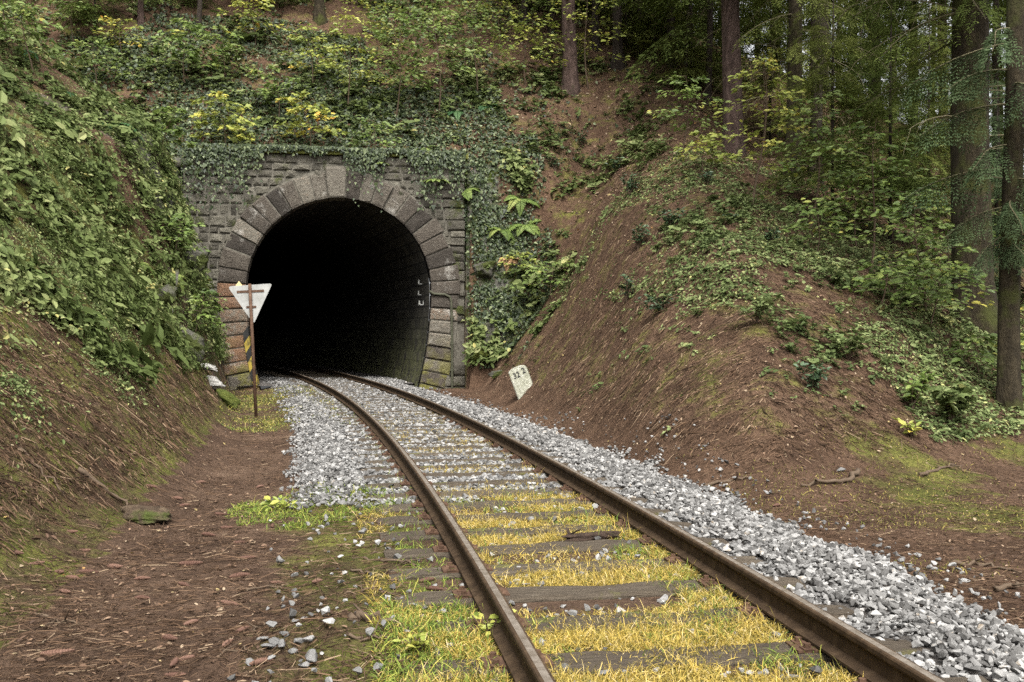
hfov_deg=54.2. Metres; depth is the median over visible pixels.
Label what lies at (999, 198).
young spruce
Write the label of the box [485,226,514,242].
fern
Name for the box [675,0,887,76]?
spruce tree
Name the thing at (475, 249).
cliff ivy
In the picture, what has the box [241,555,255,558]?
spruce cone
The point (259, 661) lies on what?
spruce cone
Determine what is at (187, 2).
young spruce
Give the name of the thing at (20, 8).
sapling
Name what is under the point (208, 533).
spruce cone
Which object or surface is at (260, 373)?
track bed
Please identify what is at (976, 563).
fallen branch
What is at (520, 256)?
sapling
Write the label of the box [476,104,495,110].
fern
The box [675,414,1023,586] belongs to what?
moss turf
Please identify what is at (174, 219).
sapling
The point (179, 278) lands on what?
fern
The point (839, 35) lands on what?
spruce tree
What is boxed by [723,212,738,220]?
shrub
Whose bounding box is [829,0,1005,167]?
spruce tree
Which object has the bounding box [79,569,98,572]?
spruce cone
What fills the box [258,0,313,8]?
young spruce
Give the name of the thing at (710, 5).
spruce tree
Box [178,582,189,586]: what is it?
spruce cone
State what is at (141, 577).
spruce cone
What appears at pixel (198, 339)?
rock
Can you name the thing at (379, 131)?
sapling
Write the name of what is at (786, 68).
sapling
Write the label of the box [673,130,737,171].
sapling
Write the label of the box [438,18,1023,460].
leaf flecks
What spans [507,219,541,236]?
fern
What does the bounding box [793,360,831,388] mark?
shrub
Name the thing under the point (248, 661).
loose stone
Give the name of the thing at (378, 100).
fern
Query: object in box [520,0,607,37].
sapling
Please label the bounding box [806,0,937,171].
young spruce
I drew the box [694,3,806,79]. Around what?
spruce tree
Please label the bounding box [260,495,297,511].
shrub
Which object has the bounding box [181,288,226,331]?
sapling
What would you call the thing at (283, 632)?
loose stone
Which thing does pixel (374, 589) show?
fallen branch
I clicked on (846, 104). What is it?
young spruce
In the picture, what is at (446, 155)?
hanging ivy
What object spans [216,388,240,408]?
rock
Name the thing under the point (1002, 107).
spruce tree
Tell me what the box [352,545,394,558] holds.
fallen branch
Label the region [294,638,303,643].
loose stone
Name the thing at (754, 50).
spruce tree
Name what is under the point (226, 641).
spruce cone
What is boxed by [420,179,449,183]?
fern
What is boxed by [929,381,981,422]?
shrub
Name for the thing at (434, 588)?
spruce cone
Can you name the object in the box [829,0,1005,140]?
spruce tree
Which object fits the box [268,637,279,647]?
loose stone
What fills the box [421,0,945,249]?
crest leaf litter
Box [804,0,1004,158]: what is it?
spruce tree
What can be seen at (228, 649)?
fallen branch
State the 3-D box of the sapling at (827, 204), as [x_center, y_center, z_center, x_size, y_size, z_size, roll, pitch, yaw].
[7.479,-2.832,21.299,2.801,1.835,2.736,0,0,0]
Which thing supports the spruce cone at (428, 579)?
on the ground at (480, 384)
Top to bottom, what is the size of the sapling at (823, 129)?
2.973 m
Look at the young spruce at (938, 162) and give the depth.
26.92 m
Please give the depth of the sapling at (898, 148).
22.89 m
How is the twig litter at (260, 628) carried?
on the ground at (480, 384)
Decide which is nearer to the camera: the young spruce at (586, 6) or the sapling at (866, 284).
the sapling at (866, 284)
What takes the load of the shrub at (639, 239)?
on the ground at (480, 384)
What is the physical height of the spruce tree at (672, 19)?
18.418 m
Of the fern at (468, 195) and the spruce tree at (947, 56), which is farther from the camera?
the spruce tree at (947, 56)
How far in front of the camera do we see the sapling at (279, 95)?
31.62 m
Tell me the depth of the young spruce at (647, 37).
37.72 m
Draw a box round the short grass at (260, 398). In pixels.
[216,382,355,432]
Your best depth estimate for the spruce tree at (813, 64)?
28.65 m
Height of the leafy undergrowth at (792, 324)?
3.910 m
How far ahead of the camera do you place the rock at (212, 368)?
21.41 m
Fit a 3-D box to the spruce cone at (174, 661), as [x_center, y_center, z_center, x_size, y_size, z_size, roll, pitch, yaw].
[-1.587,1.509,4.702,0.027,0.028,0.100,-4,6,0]
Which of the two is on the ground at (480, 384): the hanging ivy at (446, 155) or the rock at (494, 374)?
the rock at (494, 374)
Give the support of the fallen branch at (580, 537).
on the ground at (480, 384)
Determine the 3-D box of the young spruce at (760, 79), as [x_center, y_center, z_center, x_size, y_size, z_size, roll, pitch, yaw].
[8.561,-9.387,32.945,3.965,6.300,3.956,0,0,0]
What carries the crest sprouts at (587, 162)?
on the ground at (480, 384)
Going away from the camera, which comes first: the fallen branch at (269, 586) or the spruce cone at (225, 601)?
the spruce cone at (225, 601)
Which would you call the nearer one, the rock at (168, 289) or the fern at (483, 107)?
the rock at (168, 289)
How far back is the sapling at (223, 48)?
33.13 m
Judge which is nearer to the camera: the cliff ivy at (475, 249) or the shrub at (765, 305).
the shrub at (765, 305)
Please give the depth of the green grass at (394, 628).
5.51 m
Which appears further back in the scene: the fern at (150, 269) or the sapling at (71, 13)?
the sapling at (71, 13)
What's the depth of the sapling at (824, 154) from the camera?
24.41 m
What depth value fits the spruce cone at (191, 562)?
6.78 m
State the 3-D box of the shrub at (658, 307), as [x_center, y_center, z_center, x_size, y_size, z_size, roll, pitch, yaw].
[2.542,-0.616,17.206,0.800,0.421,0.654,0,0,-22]
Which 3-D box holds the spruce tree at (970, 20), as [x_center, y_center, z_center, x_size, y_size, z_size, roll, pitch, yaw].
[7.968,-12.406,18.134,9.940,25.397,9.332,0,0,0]
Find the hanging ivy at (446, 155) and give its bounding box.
[180,142,466,214]
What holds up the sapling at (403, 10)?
on the ground at (480, 384)
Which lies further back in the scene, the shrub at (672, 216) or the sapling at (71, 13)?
the sapling at (71, 13)
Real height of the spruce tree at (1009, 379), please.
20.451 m
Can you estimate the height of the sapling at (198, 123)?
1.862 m
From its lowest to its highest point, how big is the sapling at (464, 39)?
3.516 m
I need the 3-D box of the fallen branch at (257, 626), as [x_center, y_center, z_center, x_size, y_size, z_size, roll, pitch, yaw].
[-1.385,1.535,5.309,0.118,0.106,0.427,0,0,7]
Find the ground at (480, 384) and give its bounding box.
[0,0,1023,681]
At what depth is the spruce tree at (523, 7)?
39.45 m
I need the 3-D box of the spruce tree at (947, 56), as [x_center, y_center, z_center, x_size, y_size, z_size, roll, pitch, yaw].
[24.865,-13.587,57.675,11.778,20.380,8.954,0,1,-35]
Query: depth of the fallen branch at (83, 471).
8.39 m
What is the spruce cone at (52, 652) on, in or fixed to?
on the ground at (480, 384)
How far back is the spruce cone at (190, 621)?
5.41 m
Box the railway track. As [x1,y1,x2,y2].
[255,358,988,681]
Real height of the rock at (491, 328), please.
0.932 m
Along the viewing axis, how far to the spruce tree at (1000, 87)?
45.02 m
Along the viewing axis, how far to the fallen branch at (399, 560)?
6.69 m
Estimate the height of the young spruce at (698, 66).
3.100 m
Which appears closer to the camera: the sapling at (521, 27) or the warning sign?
the warning sign
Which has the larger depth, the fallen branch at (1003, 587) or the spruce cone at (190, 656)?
the fallen branch at (1003, 587)
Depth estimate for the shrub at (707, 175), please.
23.91 m
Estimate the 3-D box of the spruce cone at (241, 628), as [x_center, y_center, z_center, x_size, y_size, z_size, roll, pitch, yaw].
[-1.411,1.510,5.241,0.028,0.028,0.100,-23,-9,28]
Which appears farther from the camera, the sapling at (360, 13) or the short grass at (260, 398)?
the sapling at (360, 13)
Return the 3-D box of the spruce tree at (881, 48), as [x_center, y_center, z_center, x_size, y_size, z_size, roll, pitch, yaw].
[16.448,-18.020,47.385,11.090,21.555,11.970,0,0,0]
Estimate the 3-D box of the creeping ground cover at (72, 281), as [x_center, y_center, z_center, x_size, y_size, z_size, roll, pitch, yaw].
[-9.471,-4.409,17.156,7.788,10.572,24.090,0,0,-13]
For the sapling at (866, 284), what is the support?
on the ground at (480, 384)
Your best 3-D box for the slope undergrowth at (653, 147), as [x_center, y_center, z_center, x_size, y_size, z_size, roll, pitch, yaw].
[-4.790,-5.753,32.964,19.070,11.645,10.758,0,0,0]
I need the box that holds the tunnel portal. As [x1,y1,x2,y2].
[175,146,468,390]
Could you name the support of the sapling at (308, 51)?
on the ground at (480, 384)
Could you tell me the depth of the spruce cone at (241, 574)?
6.46 m
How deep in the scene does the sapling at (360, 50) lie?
32.59 m
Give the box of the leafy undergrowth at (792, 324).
[642,192,1023,376]
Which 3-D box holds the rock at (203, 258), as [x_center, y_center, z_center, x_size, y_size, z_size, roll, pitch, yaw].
[-7.791,-1.915,24.674,0.898,1.158,0.827,0,-14,30]
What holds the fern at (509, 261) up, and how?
on the ground at (480, 384)
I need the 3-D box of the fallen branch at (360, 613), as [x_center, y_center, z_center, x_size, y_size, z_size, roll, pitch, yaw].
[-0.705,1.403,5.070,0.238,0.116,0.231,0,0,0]
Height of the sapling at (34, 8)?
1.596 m
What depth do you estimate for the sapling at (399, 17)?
32.27 m
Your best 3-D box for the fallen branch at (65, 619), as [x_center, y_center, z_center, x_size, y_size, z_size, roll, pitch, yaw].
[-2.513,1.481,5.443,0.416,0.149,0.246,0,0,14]
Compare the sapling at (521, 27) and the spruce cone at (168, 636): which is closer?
the spruce cone at (168, 636)
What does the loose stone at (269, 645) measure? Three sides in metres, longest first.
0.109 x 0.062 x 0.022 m
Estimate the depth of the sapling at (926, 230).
21.11 m
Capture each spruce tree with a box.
[137,0,144,25]
[195,0,202,30]
[312,0,327,25]
[486,0,545,24]
[516,0,666,51]
[547,0,561,32]
[561,0,580,95]
[596,0,841,105]
[606,0,787,73]
[610,0,626,69]
[622,0,693,68]
[636,0,720,52]
[659,0,806,155]
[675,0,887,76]
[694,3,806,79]
[697,0,866,66]
[700,0,893,182]
[714,0,1004,105]
[714,1,829,74]
[772,0,1023,337]
[783,0,887,183]
[802,0,990,108]
[803,1,829,93]
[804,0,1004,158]
[804,2,898,97]
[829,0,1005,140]
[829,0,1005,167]
[841,4,937,120]
[897,0,1023,410]
[899,0,990,133]
[902,0,1005,131]
[923,0,1005,155]
[989,5,1023,170]
[989,17,1023,171]
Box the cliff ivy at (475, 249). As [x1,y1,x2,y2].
[463,150,555,368]
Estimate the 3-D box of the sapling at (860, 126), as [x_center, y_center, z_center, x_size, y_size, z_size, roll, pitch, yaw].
[7.000,-2.788,19.005,2.792,2.946,2.451,0,0,23]
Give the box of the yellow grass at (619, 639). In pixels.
[353,402,863,681]
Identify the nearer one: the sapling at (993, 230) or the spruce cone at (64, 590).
the spruce cone at (64, 590)
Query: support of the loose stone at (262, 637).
on the ground at (480, 384)
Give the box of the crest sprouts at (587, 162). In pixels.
[460,0,753,216]
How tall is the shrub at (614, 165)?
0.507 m
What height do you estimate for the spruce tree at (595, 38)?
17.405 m
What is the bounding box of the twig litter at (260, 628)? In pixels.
[0,372,1023,681]
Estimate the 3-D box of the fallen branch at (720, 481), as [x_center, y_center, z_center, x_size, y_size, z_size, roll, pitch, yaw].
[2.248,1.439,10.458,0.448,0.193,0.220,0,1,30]
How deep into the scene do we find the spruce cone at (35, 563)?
6.52 m
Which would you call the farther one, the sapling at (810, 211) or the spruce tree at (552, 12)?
the spruce tree at (552, 12)
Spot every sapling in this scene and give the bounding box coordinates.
[0,0,44,48]
[0,3,76,73]
[43,0,105,47]
[68,37,131,84]
[92,15,147,51]
[144,17,227,84]
[146,106,196,152]
[154,213,210,255]
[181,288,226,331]
[188,91,261,142]
[193,25,253,76]
[217,0,295,44]
[244,65,310,116]
[273,90,347,145]
[278,22,337,82]
[315,15,394,105]
[328,0,402,43]
[348,117,402,147]
[353,11,443,119]
[363,0,463,74]
[382,0,483,110]
[404,0,499,47]
[430,0,525,92]
[455,0,535,46]
[482,13,568,85]
[498,252,536,279]
[510,259,578,298]
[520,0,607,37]
[540,0,635,88]
[647,74,727,151]
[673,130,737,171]
[702,56,814,204]
[712,47,787,151]
[746,43,829,106]
[752,72,863,145]
[755,90,867,231]
[771,130,866,205]
[780,203,876,251]
[801,112,950,269]
[804,88,876,146]
[804,165,932,248]
[828,140,950,237]
[843,255,947,307]
[857,189,986,315]
[876,127,945,179]
[877,253,1023,326]
[903,212,998,269]
[942,199,1023,261]
[943,332,1023,373]
[1020,333,1023,359]
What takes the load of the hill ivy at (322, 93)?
on the ground at (480, 384)
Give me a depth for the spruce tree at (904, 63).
51.75 m
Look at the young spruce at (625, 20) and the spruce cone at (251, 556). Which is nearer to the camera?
the spruce cone at (251, 556)
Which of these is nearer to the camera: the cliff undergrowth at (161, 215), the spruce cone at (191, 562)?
the spruce cone at (191, 562)
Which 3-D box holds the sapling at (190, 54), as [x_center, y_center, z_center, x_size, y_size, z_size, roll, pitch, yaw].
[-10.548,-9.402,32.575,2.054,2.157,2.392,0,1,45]
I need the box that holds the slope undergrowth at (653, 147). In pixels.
[58,18,671,341]
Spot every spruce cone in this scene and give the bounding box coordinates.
[13,550,23,554]
[30,561,44,564]
[40,648,74,655]
[59,589,70,592]
[65,575,79,579]
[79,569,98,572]
[107,563,122,568]
[134,576,150,579]
[135,595,149,598]
[161,634,177,640]
[164,672,185,676]
[169,657,177,666]
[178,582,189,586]
[178,654,195,660]
[179,560,202,564]
[183,619,198,624]
[201,532,214,535]
[221,600,238,604]
[222,639,233,646]
[229,572,249,577]
[235,626,248,632]
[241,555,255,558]
[249,657,273,664]
[419,577,435,581]
[426,585,442,590]
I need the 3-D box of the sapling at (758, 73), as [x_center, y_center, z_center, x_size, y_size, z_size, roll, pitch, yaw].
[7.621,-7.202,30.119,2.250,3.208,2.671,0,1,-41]
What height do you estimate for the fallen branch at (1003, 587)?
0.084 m
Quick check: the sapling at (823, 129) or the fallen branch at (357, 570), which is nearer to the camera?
the fallen branch at (357, 570)
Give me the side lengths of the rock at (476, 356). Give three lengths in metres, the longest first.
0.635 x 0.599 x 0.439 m
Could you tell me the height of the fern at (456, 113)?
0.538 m
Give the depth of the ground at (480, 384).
12.78 m
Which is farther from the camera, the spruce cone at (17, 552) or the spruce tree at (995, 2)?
the spruce tree at (995, 2)
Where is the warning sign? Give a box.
[229,282,271,416]
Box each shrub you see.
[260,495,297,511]
[391,632,430,657]
[470,609,516,637]
[544,155,565,170]
[577,129,587,147]
[605,157,624,168]
[617,274,634,302]
[619,172,640,194]
[631,222,650,249]
[634,293,679,315]
[655,207,686,229]
[698,169,715,184]
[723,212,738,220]
[729,293,782,322]
[765,227,779,241]
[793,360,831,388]
[818,322,871,359]
[894,418,921,437]
[902,368,940,409]
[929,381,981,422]
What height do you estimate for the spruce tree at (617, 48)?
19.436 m
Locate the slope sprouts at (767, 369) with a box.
[495,110,1023,435]
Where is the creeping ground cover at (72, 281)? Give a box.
[0,22,221,467]
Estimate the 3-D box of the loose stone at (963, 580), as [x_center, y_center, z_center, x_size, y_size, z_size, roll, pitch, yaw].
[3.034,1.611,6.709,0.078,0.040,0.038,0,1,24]
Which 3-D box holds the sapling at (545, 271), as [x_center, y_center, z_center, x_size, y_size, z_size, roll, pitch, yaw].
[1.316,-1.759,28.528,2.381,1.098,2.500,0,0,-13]
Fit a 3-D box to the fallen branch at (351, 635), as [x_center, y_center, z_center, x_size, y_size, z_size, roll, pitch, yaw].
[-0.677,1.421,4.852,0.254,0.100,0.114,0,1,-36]
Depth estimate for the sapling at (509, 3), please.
37.57 m
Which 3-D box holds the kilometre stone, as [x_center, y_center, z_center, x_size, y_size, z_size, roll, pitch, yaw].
[0.249,0.976,22.739,0.429,0.839,0.177,-23,-15,8]
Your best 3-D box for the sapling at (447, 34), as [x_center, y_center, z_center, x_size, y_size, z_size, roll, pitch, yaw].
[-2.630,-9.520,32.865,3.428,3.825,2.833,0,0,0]
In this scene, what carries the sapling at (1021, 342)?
on the ground at (480, 384)
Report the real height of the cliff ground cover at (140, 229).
6.844 m
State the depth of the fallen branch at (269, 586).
6.16 m
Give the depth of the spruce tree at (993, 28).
33.05 m
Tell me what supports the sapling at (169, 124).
on the ground at (480, 384)
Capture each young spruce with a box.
[28,0,160,31]
[104,0,227,13]
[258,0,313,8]
[542,0,622,17]
[599,0,663,48]
[609,0,685,15]
[618,0,698,62]
[645,10,722,90]
[693,0,782,57]
[713,0,830,139]
[749,0,910,220]
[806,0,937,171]
[814,0,950,243]
[855,0,1022,227]
[924,80,1023,254]
[949,122,1023,288]
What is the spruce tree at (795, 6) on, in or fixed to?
on the ground at (480, 384)
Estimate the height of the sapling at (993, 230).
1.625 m
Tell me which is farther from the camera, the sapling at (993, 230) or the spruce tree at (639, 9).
the spruce tree at (639, 9)
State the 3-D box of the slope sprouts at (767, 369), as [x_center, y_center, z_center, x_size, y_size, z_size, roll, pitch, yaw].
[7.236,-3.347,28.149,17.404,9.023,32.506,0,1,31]
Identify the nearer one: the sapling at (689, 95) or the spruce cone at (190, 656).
the spruce cone at (190, 656)
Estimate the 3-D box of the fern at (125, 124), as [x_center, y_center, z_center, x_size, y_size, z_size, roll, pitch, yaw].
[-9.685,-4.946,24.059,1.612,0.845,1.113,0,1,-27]
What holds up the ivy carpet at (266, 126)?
on the ground at (480, 384)
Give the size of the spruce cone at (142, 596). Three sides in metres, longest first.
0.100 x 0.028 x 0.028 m
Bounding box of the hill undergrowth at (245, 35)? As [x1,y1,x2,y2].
[0,0,774,160]
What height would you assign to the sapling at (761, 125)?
2.844 m
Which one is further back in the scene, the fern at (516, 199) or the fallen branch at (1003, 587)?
the fern at (516, 199)
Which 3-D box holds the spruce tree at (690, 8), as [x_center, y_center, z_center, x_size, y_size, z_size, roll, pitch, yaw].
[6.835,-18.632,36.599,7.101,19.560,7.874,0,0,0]
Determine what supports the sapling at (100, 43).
on the ground at (480, 384)
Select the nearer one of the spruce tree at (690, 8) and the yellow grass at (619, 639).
the yellow grass at (619, 639)
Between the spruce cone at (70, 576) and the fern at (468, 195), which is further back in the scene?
the fern at (468, 195)
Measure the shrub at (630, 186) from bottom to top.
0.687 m
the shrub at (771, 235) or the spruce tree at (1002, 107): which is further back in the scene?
the spruce tree at (1002, 107)
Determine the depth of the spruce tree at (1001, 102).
53.80 m
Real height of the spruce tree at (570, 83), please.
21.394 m
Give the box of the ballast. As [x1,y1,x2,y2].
[226,376,1023,681]
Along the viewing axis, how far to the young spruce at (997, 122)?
25.93 m
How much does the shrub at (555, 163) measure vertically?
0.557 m
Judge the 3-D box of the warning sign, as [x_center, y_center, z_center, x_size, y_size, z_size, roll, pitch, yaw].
[-5.166,0.305,19.977,0.840,3.037,0.100,-3,1,-4]
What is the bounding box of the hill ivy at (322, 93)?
[4,0,708,161]
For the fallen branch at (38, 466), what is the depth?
7.79 m
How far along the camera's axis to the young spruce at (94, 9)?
34.60 m
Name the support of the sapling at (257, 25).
on the ground at (480, 384)
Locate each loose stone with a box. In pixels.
[245,658,253,665]
[256,636,268,639]
[261,643,277,647]
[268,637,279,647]
[278,639,285,646]
[279,631,289,636]
[288,647,297,653]
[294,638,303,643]
[298,661,310,667]
[302,635,313,641]
[305,649,317,661]
[958,578,969,583]
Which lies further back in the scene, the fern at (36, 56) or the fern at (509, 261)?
the fern at (509, 261)
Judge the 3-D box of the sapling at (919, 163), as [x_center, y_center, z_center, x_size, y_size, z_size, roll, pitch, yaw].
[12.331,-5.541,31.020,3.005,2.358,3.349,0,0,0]
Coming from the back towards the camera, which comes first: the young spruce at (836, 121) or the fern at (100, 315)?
the young spruce at (836, 121)
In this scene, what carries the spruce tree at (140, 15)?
on the ground at (480, 384)
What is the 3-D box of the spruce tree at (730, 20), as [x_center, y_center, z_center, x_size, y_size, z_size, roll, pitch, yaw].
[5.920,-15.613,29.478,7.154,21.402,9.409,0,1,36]
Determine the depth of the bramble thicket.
16.22 m
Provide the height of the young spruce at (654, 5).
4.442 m
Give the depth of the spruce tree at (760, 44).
53.77 m
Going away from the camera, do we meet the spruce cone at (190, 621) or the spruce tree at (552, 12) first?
the spruce cone at (190, 621)
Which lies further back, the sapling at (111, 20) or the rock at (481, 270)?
the sapling at (111, 20)
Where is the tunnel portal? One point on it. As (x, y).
(326, 256)
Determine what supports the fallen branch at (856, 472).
on the ground at (480, 384)
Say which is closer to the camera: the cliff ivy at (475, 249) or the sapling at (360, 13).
the cliff ivy at (475, 249)
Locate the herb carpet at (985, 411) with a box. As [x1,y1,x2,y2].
[547,148,1023,444]
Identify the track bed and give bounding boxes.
[255,359,418,385]
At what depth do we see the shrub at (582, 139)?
33.20 m
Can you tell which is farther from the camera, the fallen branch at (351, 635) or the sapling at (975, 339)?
the sapling at (975, 339)
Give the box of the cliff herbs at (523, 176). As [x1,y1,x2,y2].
[461,144,560,368]
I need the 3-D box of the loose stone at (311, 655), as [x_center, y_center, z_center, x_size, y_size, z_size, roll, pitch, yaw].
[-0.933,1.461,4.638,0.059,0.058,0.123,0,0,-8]
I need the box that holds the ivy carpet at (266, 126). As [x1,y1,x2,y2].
[70,9,560,358]
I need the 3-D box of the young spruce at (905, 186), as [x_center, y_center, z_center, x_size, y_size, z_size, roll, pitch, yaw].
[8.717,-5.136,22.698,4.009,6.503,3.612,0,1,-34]
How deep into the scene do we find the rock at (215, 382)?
20.82 m
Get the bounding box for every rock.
[154,270,178,311]
[177,325,204,362]
[184,243,210,279]
[201,363,217,371]
[207,375,225,388]
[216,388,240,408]
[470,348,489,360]
[473,261,496,277]
[483,320,500,347]
[488,370,502,378]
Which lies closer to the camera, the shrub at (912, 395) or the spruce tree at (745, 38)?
the shrub at (912, 395)
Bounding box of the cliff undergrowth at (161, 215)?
[37,86,231,370]
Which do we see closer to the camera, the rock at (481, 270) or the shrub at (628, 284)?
the shrub at (628, 284)
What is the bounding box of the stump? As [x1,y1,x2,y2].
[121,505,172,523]
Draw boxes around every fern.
[21,50,40,63]
[78,309,108,328]
[90,117,144,142]
[137,261,154,276]
[165,272,187,291]
[364,96,386,104]
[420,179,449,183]
[447,111,463,119]
[461,187,479,200]
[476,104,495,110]
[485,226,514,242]
[496,257,519,270]
[504,194,540,215]
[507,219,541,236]
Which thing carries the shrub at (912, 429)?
on the ground at (480, 384)
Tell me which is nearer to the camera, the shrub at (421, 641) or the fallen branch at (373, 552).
the shrub at (421, 641)
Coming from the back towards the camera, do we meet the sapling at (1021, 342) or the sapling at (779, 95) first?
the sapling at (779, 95)
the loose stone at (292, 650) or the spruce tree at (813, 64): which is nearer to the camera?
the loose stone at (292, 650)
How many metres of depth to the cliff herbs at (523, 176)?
29.52 m
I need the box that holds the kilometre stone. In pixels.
[508,365,532,399]
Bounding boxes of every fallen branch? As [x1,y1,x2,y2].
[16,445,71,499]
[33,607,96,624]
[77,466,127,504]
[209,639,264,657]
[241,581,294,591]
[242,617,275,630]
[344,582,400,595]
[346,619,400,641]
[347,603,395,623]
[350,559,406,575]
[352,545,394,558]
[363,556,429,567]
[561,527,621,541]
[703,472,748,485]
[800,468,860,486]
[918,463,962,475]
[948,552,1021,572]
[993,581,1023,591]
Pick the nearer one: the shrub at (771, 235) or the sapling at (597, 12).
the shrub at (771, 235)
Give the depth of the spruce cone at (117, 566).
6.66 m
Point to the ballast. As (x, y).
(330, 454)
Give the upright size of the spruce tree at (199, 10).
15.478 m
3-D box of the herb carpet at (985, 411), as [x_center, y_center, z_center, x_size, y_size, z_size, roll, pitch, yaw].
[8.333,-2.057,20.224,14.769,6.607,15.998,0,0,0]
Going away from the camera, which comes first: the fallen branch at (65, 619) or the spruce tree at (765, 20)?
the fallen branch at (65, 619)
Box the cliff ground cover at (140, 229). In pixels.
[19,93,224,369]
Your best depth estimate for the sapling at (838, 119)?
33.18 m
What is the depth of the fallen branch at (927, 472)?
11.32 m
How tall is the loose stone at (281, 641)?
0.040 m
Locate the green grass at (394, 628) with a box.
[225,398,838,681]
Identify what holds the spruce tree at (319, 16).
on the ground at (480, 384)
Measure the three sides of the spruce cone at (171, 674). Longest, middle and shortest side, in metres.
0.100 x 0.028 x 0.028 m
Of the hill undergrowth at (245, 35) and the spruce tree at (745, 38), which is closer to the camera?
the hill undergrowth at (245, 35)
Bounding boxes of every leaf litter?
[0,0,1023,681]
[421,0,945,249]
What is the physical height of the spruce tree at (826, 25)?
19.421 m
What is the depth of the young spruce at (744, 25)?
41.77 m
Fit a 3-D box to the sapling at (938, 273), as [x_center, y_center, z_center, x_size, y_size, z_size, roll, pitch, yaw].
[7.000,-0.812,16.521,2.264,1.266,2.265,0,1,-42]
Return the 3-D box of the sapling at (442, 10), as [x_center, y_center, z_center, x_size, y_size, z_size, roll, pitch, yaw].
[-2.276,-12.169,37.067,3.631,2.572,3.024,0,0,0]
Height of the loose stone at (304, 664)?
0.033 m
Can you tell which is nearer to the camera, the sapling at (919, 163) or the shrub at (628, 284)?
the shrub at (628, 284)
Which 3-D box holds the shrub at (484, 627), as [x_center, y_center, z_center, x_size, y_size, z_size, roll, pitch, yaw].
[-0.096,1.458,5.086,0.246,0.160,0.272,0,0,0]
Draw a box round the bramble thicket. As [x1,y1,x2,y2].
[0,0,225,387]
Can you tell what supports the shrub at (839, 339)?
on the ground at (480, 384)
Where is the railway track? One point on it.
(524, 659)
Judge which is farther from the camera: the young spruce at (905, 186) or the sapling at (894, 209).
the young spruce at (905, 186)
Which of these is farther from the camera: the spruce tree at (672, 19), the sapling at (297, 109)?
the spruce tree at (672, 19)
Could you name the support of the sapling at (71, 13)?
on the ground at (480, 384)
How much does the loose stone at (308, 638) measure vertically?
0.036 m

